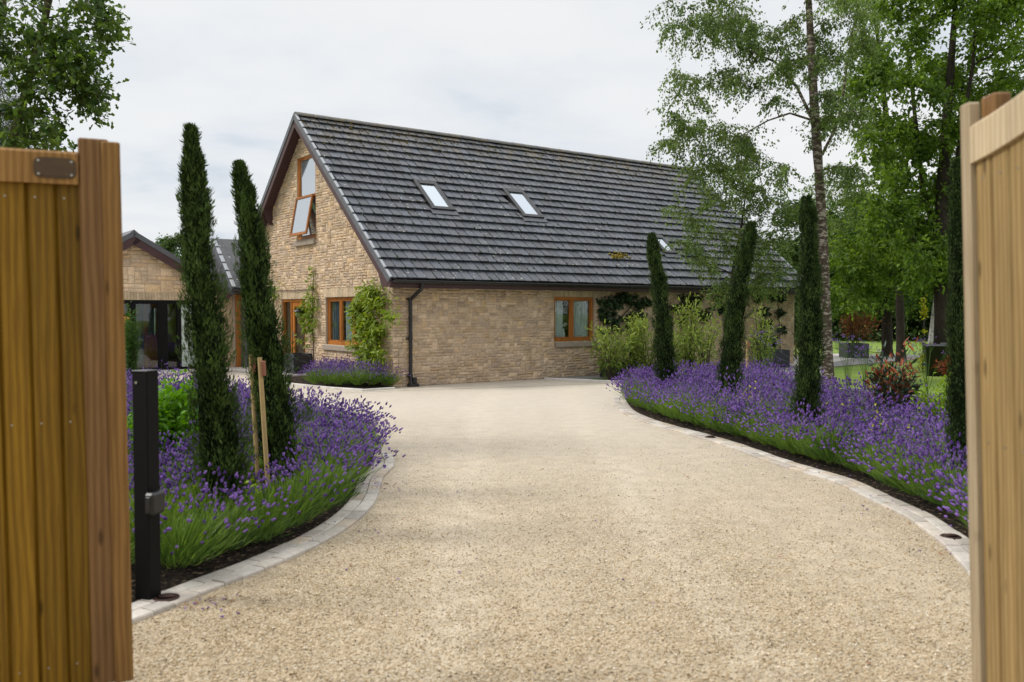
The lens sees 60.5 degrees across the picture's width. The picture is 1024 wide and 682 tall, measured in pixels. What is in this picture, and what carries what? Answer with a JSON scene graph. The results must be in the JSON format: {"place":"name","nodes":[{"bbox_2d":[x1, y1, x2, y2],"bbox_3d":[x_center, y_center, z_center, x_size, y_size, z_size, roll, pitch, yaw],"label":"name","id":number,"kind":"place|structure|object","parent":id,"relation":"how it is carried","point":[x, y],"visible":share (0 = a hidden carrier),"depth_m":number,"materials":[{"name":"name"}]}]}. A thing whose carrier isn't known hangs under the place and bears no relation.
{"place":"outdoors","nodes":[
{"label":"outdoors","id":0,"kind":"place"},
{"bbox_2d":[0,14,38,148],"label":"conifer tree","id":1,"kind":"object","parent":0,"point":[6,100],"visible":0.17,"depth_m":12.22,"materials":[{"name":"green plant"}]},
{"bbox_2d":[153,593,179,601],"bbox_3d":[-1.960,1.459,4.976,0.144,0.050,0.143,0,2,0],"label":"ground light","id":2,"kind":"object","parent":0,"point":[167,597],"visible":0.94,"depth_m":4.95,"materials":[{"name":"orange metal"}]},
{"bbox_2d":[130,457,373,601],"bbox_3d":[-6.702,1.285,9.957,10.597,0.001,11.814,0,2,0],"label":"soil bed","id":3,"kind":"object","parent":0,"point":[172,576],"visible":0.16,"depth_m":5.84,"materials":[{"name":"brown soil"}]},
{"bbox_2d":[0,0,135,151],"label":"oak tree","id":4,"kind":"object","parent":3,"relation":"on","point":[53,64],"visible":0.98,"depth_m":10.14,"materials":[{"name":"green plant"}]},
{"bbox_2d":[127,414,132,454],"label":"leafy shrub","id":5,"kind":"object","parent":3,"relation":"on","point":[128,423],"visible":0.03,"depth_m":9.21,"materials":[{"name":"green plant"}]},
{"bbox_2d":[132,369,164,599],"bbox_3d":[-2.047,0.847,4.943,0.157,1.366,0.142,1,2,16],"label":"gate post","id":6,"kind":"object","parent":3,"relation":"on","point":[149,501],"visible":0.89,"depth_m":4.93,"materials":[{"name":"black metal"}]},
{"bbox_2d":[128,369,202,463],"bbox_3d":[-3.150,0.827,8.321,0.944,1.126,0.968,0,2,0],"label":"leafy shrub","id":7,"kind":"object","parent":3,"relation":"on","point":[170,415],"visible":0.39,"depth_m":8.14,"materials":[{"name":"green plant"}]},
{"bbox_2d":[173,122,258,508],"bbox_3d":[-2.144,-0.064,6.367,0.555,3.048,0.564,-1,2,-31],"label":"cypress","id":8,"kind":"object","parent":3,"relation":"on","point":[221,441],"visible":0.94,"depth_m":6.30,"materials":[{"name":"green plant"}]},
{"bbox_2d":[172,480,269,497],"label":"lime plant","id":9,"kind":"object","parent":3,"relation":"on","point":[243,491],"visible":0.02,"depth_m":6.95,"materials":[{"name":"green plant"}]},
{"bbox_2d":[249,354,260,485],"bbox_3d":[-2.266,0.801,7.749,0.101,1.366,0.056,0,2,0],"label":"tree stake","id":10,"kind":"object","parent":3,"relation":"on","point":[255,440],"visible":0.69,"depth_m":7.73,"materials":[{"name":"brown wood"}]},
{"bbox_2d":[244,447,275,487],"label":"lime plant","id":11,"kind":"object","parent":3,"relation":"on","point":[251,479],"visible":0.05,"depth_m":7.84,"materials":[{"name":"green plant"}]},
{"bbox_2d":[257,357,269,484],"bbox_3d":[-2.099,0.816,7.456,0.112,1.356,0.056,0,2,0],"label":"tree stake","id":12,"kind":"object","parent":3,"relation":"on","point":[261,368],"visible":0.84,"depth_m":7.43,"materials":[{"name":"brown wood"}]},
{"bbox_2d":[126,360,405,568],"bbox_3d":[-5.624,0.788,11.312,6.338,0.836,14.798,-1,2,-32],"label":"lavender","id":13,"kind":"object","parent":3,"relation":"on","point":[343,448],"visible":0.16,"depth_m":6.62,"materials":[{"name":"purple plant"}]},
{"bbox_2d":[229,159,314,490],"bbox_3d":[-2.142,-0.103,7.822,0.718,3.024,0.738,0,2,0],"label":"cypress","id":14,"kind":"object","parent":3,"relation":"on","point":[262,330],"visible":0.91,"depth_m":7.73,"materials":[{"name":"green plant"}]},
{"bbox_2d":[245,454,318,482],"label":"lime plant","id":15,"kind":"object","parent":3,"relation":"on","point":[297,469],"visible":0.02,"depth_m":8.01,"materials":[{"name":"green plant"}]},
{"bbox_2d":[287,376,391,388],"bbox_3d":[-4.895,0.915,20.760,1.506,0.001,6.522,-1,2,-36],"label":"soil bed","id":16,"kind":"object","parent":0,"point":[298,379],"visible":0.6,"depth_m":19.41,"materials":[{"name":"brown soil"}]},
{"bbox_2d":[294,354,408,385],"bbox_3d":[-3.989,0.570,19.658,2.183,0.692,4.092,-2,3,-41],"label":"lavender","id":17,"kind":"object","parent":16,"relation":"on","point":[334,372],"visible":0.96,"depth_m":18.78,"materials":[{"name":"purple plant"}]},
{"bbox_2d":[344,277,405,384],"bbox_3d":[-3.060,-0.207,19.162,0.588,2.392,2.512,-1,2,-36],"label":"wisteria","id":18,"kind":"object","parent":16,"relation":"on","point":[366,327],"visible":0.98,"depth_m":19.11,"materials":[{"name":"green plant"}]},
{"bbox_2d":[158,371,604,394],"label":"forecourt","id":19,"kind":"structure","parent":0,"point":[528,382],"depth_m":19.57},
{"bbox_2d":[124,300,145,376],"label":"clipped shrub","id":20,"kind":"object","parent":19,"relation":"on","point":[130,345],"visible":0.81,"depth_m":17.96,"materials":[{"name":"green plant"}]},
{"bbox_2d":[122,230,248,369],"bbox_3d":[-11.140,-1.117,25.340,6.027,3.780,5.715,-1,2,-36],"label":"garden annex","id":21,"kind":"object","parent":19,"relation":"on","point":[151,272],"visible":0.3,"depth_m":23.67,"materials":[{"name":"brick"}]},
{"bbox_2d":[125,335,143,367],"bbox_3d":[-10.458,0.289,24.478,0.750,0.870,0.800,-1,2,-36],"label":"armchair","id":22,"kind":"object","parent":21,"relation":"in","point":[140,361],"visible":0.11,"depth_m":24.23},
{"bbox_2d":[144,304,157,367],"bbox_3d":[-9.910,-0.156,24.176,0.406,1.780,0.112,-1,2,-36],"label":"panelled door","id":23,"kind":"structure","parent":21,"relation":"attached to","point":[150,338],"depth_m":24.15,"materials":[{"name":"black glass"}]},
{"bbox_2d":[144,304,157,367],"bbox_3d":[-9.925,-0.156,24.196,0.406,1.780,0.062,-1,2,-36],"label":"door leaf","id":24,"kind":"structure","parent":23,"relation":"in","point":[150,310],"depth_m":24.15,"materials":[{"name":"black glass"}]},
{"bbox_2d":[126,367,248,374],"bbox_3d":[-9.845,0.840,22.667,6.400,0.055,1.030,-1,2,-36],"label":"doorstep","id":25,"kind":"object","parent":19,"relation":"on","point":[233,369],"visible":0.14,"depth_m":23.40,"materials":[{"name":"grey stone"}]},
{"bbox_2d":[237,369,307,376],"bbox_3d":[-6.224,0.824,22.899,1.000,0.070,2.700,-1,2,-36],"label":"doorstep","id":26,"kind":"object","parent":19,"relation":"on","point":[241,370],"visible":0.24,"depth_m":22.96,"materials":[{"name":"grey stone"}]},
{"bbox_2d":[284,353,311,373],"bbox_3d":[-5.429,0.560,22.284,0.500,0.500,0.620,-1,2,-36],"label":"slate planter","id":27,"kind":"object","parent":26,"relation":"on","point":[303,359],"visible":0.62,"depth_m":22.02,"materials":[{"name":"stone"}]},
{"bbox_2d":[291,377,617,390],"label":"kerb","id":28,"kind":"structure","parent":19,"relation":"on","point":[389,388],"depth_m":19.01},
{"bbox_2d":[0,0,1023,257],"label":"sky","id":29,"kind":"structure","parent":0,"point":[572,75],"materials":[{"name":"white"}]},
{"bbox_2d":[114,383,971,681],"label":"driveway","id":30,"kind":"structure","parent":0,"point":[501,425],"depth_m":5.62,"materials":[{"name":"beige gravel"}]},
{"bbox_2d":[0,138,133,681],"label":"timber gate","id":31,"kind":"structure","parent":30,"relation":"on","point":[65,591],"depth_m":3.64,"materials":[{"name":"brown wood"}]},
{"bbox_2d":[184,407,951,672],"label":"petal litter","id":32,"kind":"object","parent":30,"relation":"on","point":[475,558],"visible":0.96,"depth_m":6.00,"materials":[{"name":"purple plant"}]},
{"bbox_2d":[960,91,1023,681],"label":"timber gate","id":33,"kind":"structure","parent":30,"relation":"on","point":[992,156],"depth_m":3.00,"materials":[{"name":"brown wood"}]},
{"bbox_2d":[563,322,566,336],"bbox_3d":[1.262,-0.253,21.887,0.252,0.432,0.177,-1,2,-36],"label":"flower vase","id":34,"kind":"object","parent":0,"point":[564,324],"visible":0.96,"depth_m":21.86,"materials":[{"name":"white ceramic"}]},
{"bbox_2d":[540,354,919,380],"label":"terrace","id":35,"kind":"structure","parent":0,"point":[840,363],"depth_m":27.22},
{"bbox_2d":[583,320,637,379],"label":"feathery shrub","id":36,"kind":"object","parent":35,"relation":"on","point":[610,364],"visible":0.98,"depth_m":20.53,"materials":[{"name":"green plant"}]},
{"bbox_2d":[600,362,636,377],"bbox_3d":[2.664,0.707,21.739,0.950,0.360,0.420,-1,2,-36],"label":"slate planter","id":37,"kind":"object","parent":35,"relation":"on","point":[616,373],"visible":0.13,"depth_m":21.49,"materials":[{"name":"stone"}]},
{"bbox_2d":[616,310,651,375],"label":"feathery shrub","id":38,"kind":"object","parent":35,"relation":"on","point":[629,360],"visible":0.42,"depth_m":21.46,"materials":[{"name":"green plant"}]},
{"bbox_2d":[620,309,678,371],"bbox_3d":[3.175,0.062,20.944,1.318,1.764,1.229,1,2,29],"label":"feathery shrub","id":39,"kind":"object","parent":35,"relation":"on","point":[640,351],"visible":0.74,"depth_m":20.88,"materials":[{"name":"green plant"}]},
{"bbox_2d":[647,324,691,366],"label":"feathery shrub","id":40,"kind":"object","parent":35,"relation":"on","point":[676,345],"visible":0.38,"depth_m":20.81,"materials":[{"name":"green plant"}]},
{"bbox_2d":[671,292,711,373],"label":"feathery shrub","id":41,"kind":"object","parent":35,"relation":"on","point":[694,320],"visible":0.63,"depth_m":21.29,"materials":[{"name":"green plant"}]},
{"bbox_2d":[682,302,721,370],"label":"feathery shrub","id":42,"kind":"object","parent":35,"relation":"on","point":[698,337],"visible":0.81,"depth_m":20.62,"materials":[{"name":"green plant"}]},
{"bbox_2d":[655,174,799,313],"bbox_3d":[5.151,-1.482,20.219,4.004,4.868,2.815,0,2,0],"label":"birch tree","id":43,"kind":"object","parent":35,"relation":"on","point":[758,284],"visible":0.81,"depth_m":20.02,"materials":[{"name":"green plant"}]},
{"bbox_2d":[743,302,781,370],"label":"feathery shrub","id":44,"kind":"object","parent":35,"relation":"on","point":[758,350],"visible":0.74,"depth_m":22.48,"materials":[{"name":"green plant"}]},
{"bbox_2d":[756,349,789,367],"bbox_3d":[7.571,0.510,25.479,0.840,0.520,0.500,0,2,0],"label":"slate trough","id":45,"kind":"object","parent":35,"relation":"on","point":[783,355],"visible":0.46,"depth_m":25.23,"materials":[{"name":"stone"}]},
{"bbox_2d":[759,322,780,349],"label":"climbing rose","id":46,"kind":"object","parent":45,"relation":"in","point":[771,335],"visible":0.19,"depth_m":25.41,"materials":[{"name":"green plant"}]},
{"bbox_2d":[626,389,968,537],"bbox_3d":[4.950,1.235,11.383,5.899,0.001,14.668,0,2,0],"label":"soil bed","id":47,"kind":"object","parent":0,"point":[918,501],"visible":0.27,"depth_m":9.23,"materials":[{"name":"brown soil"}]},
{"bbox_2d":[645,232,680,388],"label":"cypress","id":48,"kind":"object","parent":47,"relation":"on","point":[663,348],"visible":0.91,"depth_m":14.98,"materials":[{"name":"green plant"}]},
{"bbox_2d":[713,220,758,397],"bbox_3d":[3.272,-0.278,12.991,0.602,3.017,0.572,2,3,43],"label":"cypress","id":49,"kind":"object","parent":47,"relation":"on","point":[732,357],"visible":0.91,"depth_m":12.89,"materials":[{"name":"green plant"}]},
{"bbox_2d":[746,341,749,374],"bbox_3d":[4.614,0.574,17.211,0.071,1.164,0.056,0,2,0],"label":"tree stake","id":50,"kind":"object","parent":47,"relation":"on","point":[748,343],"visible":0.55,"depth_m":17.18,"materials":[{"name":"brown wood"}]},
{"bbox_2d":[749,325,781,370],"bbox_3d":[5.191,0.346,18.045,0.753,1.362,0.566,0,2,0],"label":"verbena","id":51,"kind":"object","parent":47,"relation":"on","point":[776,347],"visible":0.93,"depth_m":18.03,"materials":[{"name":"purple plant"}]},
{"bbox_2d":[606,358,968,528],"bbox_3d":[3.900,0.779,11.553,4.696,0.840,15.107,0,2,0],"label":"lavender","id":52,"kind":"object","parent":47,"relation":"on","point":[895,456],"visible":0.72,"depth_m":9.82,"materials":[{"name":"purple plant"}]},
{"bbox_2d":[787,194,827,429],"bbox_3d":[3.433,-0.185,10.145,0.471,3.029,0.452,-1,2,-32],"label":"cypress","id":53,"kind":"object","parent":47,"relation":"on","point":[810,355],"visible":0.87,"depth_m":10.08,"materials":[{"name":"green plant"}]},
{"bbox_2d":[832,334,863,390],"bbox_3d":[6.073,0.476,16.108,0.610,1.236,0.494,-1,2,-25],"label":"verbena","id":54,"kind":"object","parent":47,"relation":"on","point":[845,367],"visible":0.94,"depth_m":16.07,"materials":[{"name":"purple plant"}]},
{"bbox_2d":[856,340,881,390],"bbox_3d":[6.700,0.534,16.474,0.487,1.096,0.794,0,2,11],"label":"verbena","id":55,"kind":"object","parent":47,"relation":"on","point":[863,373],"visible":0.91,"depth_m":16.51,"materials":[{"name":"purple plant"}]},
{"bbox_2d":[870,403,909,436],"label":"yellow flower","id":56,"kind":"object","parent":47,"relation":"on","point":[884,421],"visible":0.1,"depth_m":9.16,"materials":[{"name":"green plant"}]},
{"bbox_2d":[854,336,927,416],"bbox_3d":[4.913,0.602,11.427,0.907,1.340,0.945,0,2,0],"label":"pieris shrub","id":57,"kind":"object","parent":47,"relation":"on","point":[891,384],"visible":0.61,"depth_m":11.37,"materials":[{"name":"red plant"}]},
{"bbox_2d":[910,372,950,430],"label":"leafy shrub","id":58,"kind":"object","parent":47,"relation":"on","point":[934,400],"visible":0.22,"depth_m":9.91,"materials":[{"name":"green plant"}]},
{"bbox_2d":[911,336,949,391],"bbox_3d":[8.161,0.480,17.219,0.776,1.152,0.587,0,2,6],"label":"verbena","id":59,"kind":"object","parent":47,"relation":"on","point":[925,373],"visible":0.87,"depth_m":17.22,"materials":[{"name":"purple plant"}]},
{"bbox_2d":[942,156,967,472],"bbox_3d":[3.830,-0.073,7.495,0.319,2.988,0.318,0,2,0],"label":"cypress","id":60,"kind":"object","parent":47,"relation":"on","point":[955,392],"visible":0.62,"depth_m":7.43,"materials":[{"name":"green plant"}]},
{"bbox_2d":[790,354,852,365],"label":"paving","id":61,"kind":"structure","parent":0,"point":[836,357],"depth_m":29.64,"materials":[{"name":"grey stone"}]},
{"bbox_2d":[839,343,868,357],"bbox_3d":[11.924,0.332,30.618,0.760,0.520,0.760,0,2,0],"label":"slate planter","id":62,"kind":"object","parent":61,"relation":"on","point":[850,346],"visible":0.61,"depth_m":30.24,"materials":[{"name":"stone"}]},
{"bbox_2d":[839,308,889,342],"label":"copper shrub","id":63,"kind":"object","parent":62,"relation":"on","point":[851,323],"visible":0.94,"depth_m":30.57,"materials":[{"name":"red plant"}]},
{"bbox_2d":[794,321,928,398],"bbox_3d":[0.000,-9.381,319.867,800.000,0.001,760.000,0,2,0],"label":"ground","id":64,"kind":"structure","parent":0,"point":[835,351],"depth_m":35.25,"materials":[{"name":"grey plant"}]},
{"bbox_2d":[152,233,181,258],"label":"woodland tree","id":65,"kind":"object","parent":64,"relation":"on","point":[159,243],"visible":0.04,"depth_m":69.26,"materials":[{"name":"green plant"}]},
{"bbox_2d":[161,232,182,256],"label":"woodland tree","id":66,"kind":"object","parent":64,"relation":"on","point":[172,245],"visible":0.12,"depth_m":61.25,"materials":[{"name":"green plant"}]},
{"bbox_2d":[132,446,394,623],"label":"kerb","id":67,"kind":"structure","parent":64,"relation":"on","point":[358,507],"depth_m":5.90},
{"bbox_2d":[242,112,800,386],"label":"stone house","id":68,"kind":"structure","parent":64,"relation":"on","point":[478,257],"depth_m":21.93,"materials":[{"name":"tile"}]},
{"bbox_2d":[272,266,321,359],"bbox_3d":[-5.753,-0.527,22.916,0.410,2.772,3.487,-1,2,-36],"label":"vine","id":69,"kind":"object","parent":68,"relation":"attached to","point":[308,319],"visible":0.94,"depth_m":22.03,"materials":[{"name":"green plant"}]},
{"bbox_2d":[291,302,305,352],"bbox_3d":[-5.575,-0.100,23.001,0.124,1.850,0.905,-1,2,-36],"label":"door","id":70,"kind":"structure","parent":68,"relation":"in","point":[295,304],"depth_m":23.28,"materials":[{"name":"brown wood"}]},
{"bbox_2d":[289,155,315,246],"bbox_3d":[-5.302,-3.578,22.309,0.359,2.290,1.260,-1,2,-36],"label":"window","id":71,"kind":"structure","parent":68,"relation":"in","point":[303,224],"depth_m":22.30,"materials":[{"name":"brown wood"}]},
{"bbox_2d":[333,301,339,339],"bbox_3d":[-4.280,-0.486,21.442,0.071,1.110,0.360,-1,2,-36],"label":"curtain","id":72,"kind":"object","parent":68,"relation":"hanging from","point":[336,323],"visible":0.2,"depth_m":21.43,"materials":[{"name":"fabric"}]},
{"bbox_2d":[322,297,364,352],"bbox_3d":[-3.920,-0.396,20.716,0.205,1.280,2.240,-1,2,-36],"label":"window","id":73,"kind":"structure","parent":68,"relation":"in","point":[334,346],"depth_m":20.99,"materials":[{"name":"brown wood"}]},
{"bbox_2d":[346,301,360,340],"bbox_3d":[-3.753,-0.462,20.725,0.077,1.110,0.780,-1,2,-36],"label":"curtain","id":74,"kind":"object","parent":68,"relation":"hanging from","point":[348,327],"visible":0.04,"depth_m":20.92,"materials":[{"name":"white fabric"}]},
{"bbox_2d":[555,301,562,336],"bbox_3d":[1.112,-0.541,21.714,0.370,1.020,0.072,-1,2,-36],"label":"curtain","id":75,"kind":"object","parent":68,"relation":"hanging from","point":[558,318],"visible":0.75,"depth_m":21.73,"materials":[{"name":"white fabric"}]},
{"bbox_2d":[554,297,597,347],"bbox_3d":[1.567,-0.476,21.873,1.410,1.240,0.205,-1,2,-36],"label":"window","id":76,"kind":"structure","parent":68,"relation":"in","point":[557,340],"depth_m":21.84,"materials":[{"name":"brown wood"}]},
{"bbox_2d":[574,301,587,336],"bbox_3d":[1.673,-0.555,22.124,0.620,1.020,0.077,-1,2,-36],"label":"curtain","id":77,"kind":"object","parent":68,"relation":"hanging from","point":[580,317],"visible":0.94,"depth_m":22.18,"materials":[{"name":"white fabric"}]},
{"bbox_2d":[596,292,652,360],"bbox_3d":[2.942,-0.216,22.732,2.003,2.263,0.273,-1,2,-36],"label":"ivy","id":78,"kind":"object","parent":68,"relation":"attached to","point":[619,301],"visible":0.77,"depth_m":22.52,"materials":[{"name":"green plant"}]},
{"bbox_2d":[670,293,726,354],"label":"ivy","id":79,"kind":"object","parent":68,"relation":"attached to","point":[692,300],"visible":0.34,"depth_m":24.26,"materials":[{"name":"green plant"}]},
{"bbox_2d":[750,294,787,349],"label":"ivy","id":80,"kind":"object","parent":68,"relation":"attached to","point":[781,312],"visible":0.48,"depth_m":26.34,"materials":[{"name":"green plant"}]},
{"bbox_2d":[614,394,969,575],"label":"kerb","id":81,"kind":"structure","parent":64,"relation":"on","point":[932,526],"depth_m":8.04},
{"bbox_2d":[940,533,961,539],"bbox_3d":[3.161,1.412,6.322,0.144,0.050,0.143,0,2,0],"label":"ground light","id":82,"kind":"object","parent":81,"relation":"in","point":[951,536],"visible":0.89,"depth_m":6.30,"materials":[{"name":"black metal"}]},
{"bbox_2d":[829,337,950,398],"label":"lawn","id":83,"kind":"structure","parent":0,"point":[840,370],"depth_m":24.27,"materials":[{"name":"green plant"}]},
{"bbox_2d":[640,0,898,384],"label":"birch tree","id":84,"kind":"object","parent":83,"relation":"on","point":[818,63],"visible":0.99,"depth_m":19.02,"materials":[{"name":"green plant"}]},
{"bbox_2d":[759,198,844,312],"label":"woodland tree","id":85,"kind":"object","parent":83,"relation":"on","point":[795,225],"visible":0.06,"depth_m":57.37,"materials":[{"name":"green plant"}]},
{"bbox_2d":[794,313,820,345],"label":"hedge","id":86,"kind":"object","parent":83,"relation":"on","point":[795,322],"visible":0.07,"depth_m":41.50,"materials":[{"name":"green plant"}]},
{"bbox_2d":[775,217,893,339],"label":"woodland tree","id":87,"kind":"object","parent":83,"relation":"on","point":[794,256],"visible":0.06,"depth_m":51.89,"materials":[{"name":"green plant"}]},
{"bbox_2d":[794,190,882,319],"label":"woodland tree","id":88,"kind":"object","parent":83,"relation":"on","point":[834,216],"visible":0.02,"depth_m":53.77,"materials":[{"name":"green plant"}]},
{"bbox_2d":[794,287,932,342],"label":"undergrowth","id":89,"kind":"object","parent":83,"relation":"on","point":[913,333],"visible":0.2,"depth_m":48.23,"materials":[{"name":"green plant"}]},
{"bbox_2d":[797,0,938,362],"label":"birch tree","id":90,"kind":"object","parent":83,"relation":"on","point":[900,329],"visible":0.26,"depth_m":27.88,"materials":[{"name":"green plant"}]},
{"bbox_2d":[829,203,932,331],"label":"woodland tree","id":91,"kind":"object","parent":83,"relation":"on","point":[916,315],"visible":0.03,"depth_m":48.40,"materials":[{"name":"green plant"}]},
{"bbox_2d":[829,208,933,356],"bbox_3d":[13.312,-2.355,31.452,6.078,5.842,3.793,0,2,-14],"label":"lawn tree","id":92,"kind":"object","parent":83,"relation":"on","point":[887,336],"visible":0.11,"depth_m":31.10,"materials":[{"name":"green plant"}]},
{"bbox_2d":[860,172,936,314],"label":"woodland tree","id":93,"kind":"object","parent":83,"relation":"on","point":[925,222],"depth_m":48.26,"materials":[{"name":"green plant"}]},
{"bbox_2d":[915,295,928,371],"bbox_3d":[10.995,-0.182,23.416,0.414,2.146,0.479,1,2,22],"label":"flower pole","id":94,"kind":"object","parent":83,"relation":"on","point":[924,310],"visible":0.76,"depth_m":23.48,"materials":[{"name":"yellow plant"}]},
{"bbox_2d":[828,0,1023,343],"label":"maple tree","id":95,"kind":"object","parent":83,"relation":"on","point":[899,230],"visible":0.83,"depth_m":23.19,"materials":[{"name":"green plant"}]},
{"bbox_2d":[923,344,947,375],"bbox_3d":[10.728,0.482,22.230,0.648,0.800,0.648,0,2,0],"label":"black tub","id":96,"kind":"object","parent":83,"relation":"on","point":[937,351],"visible":0.57,"depth_m":22.02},
{"bbox_2d":[930,355,950,376],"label":"photinia shrub","id":97,"kind":"object","parent":83,"relation":"on","point":[941,365],"visible":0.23,"depth_m":20.89,"materials":[{"name":"red plant"}]},
{"bbox_2d":[898,92,958,343],"bbox_3d":[12.219,-3.166,25.414,2.624,7.896,2.122,0,2,0],"label":"birch tree","id":98,"kind":"object","parent":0,"point":[931,331],"visible":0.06,"depth_m":25.15,"materials":[{"name":"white plant"}]}
]}

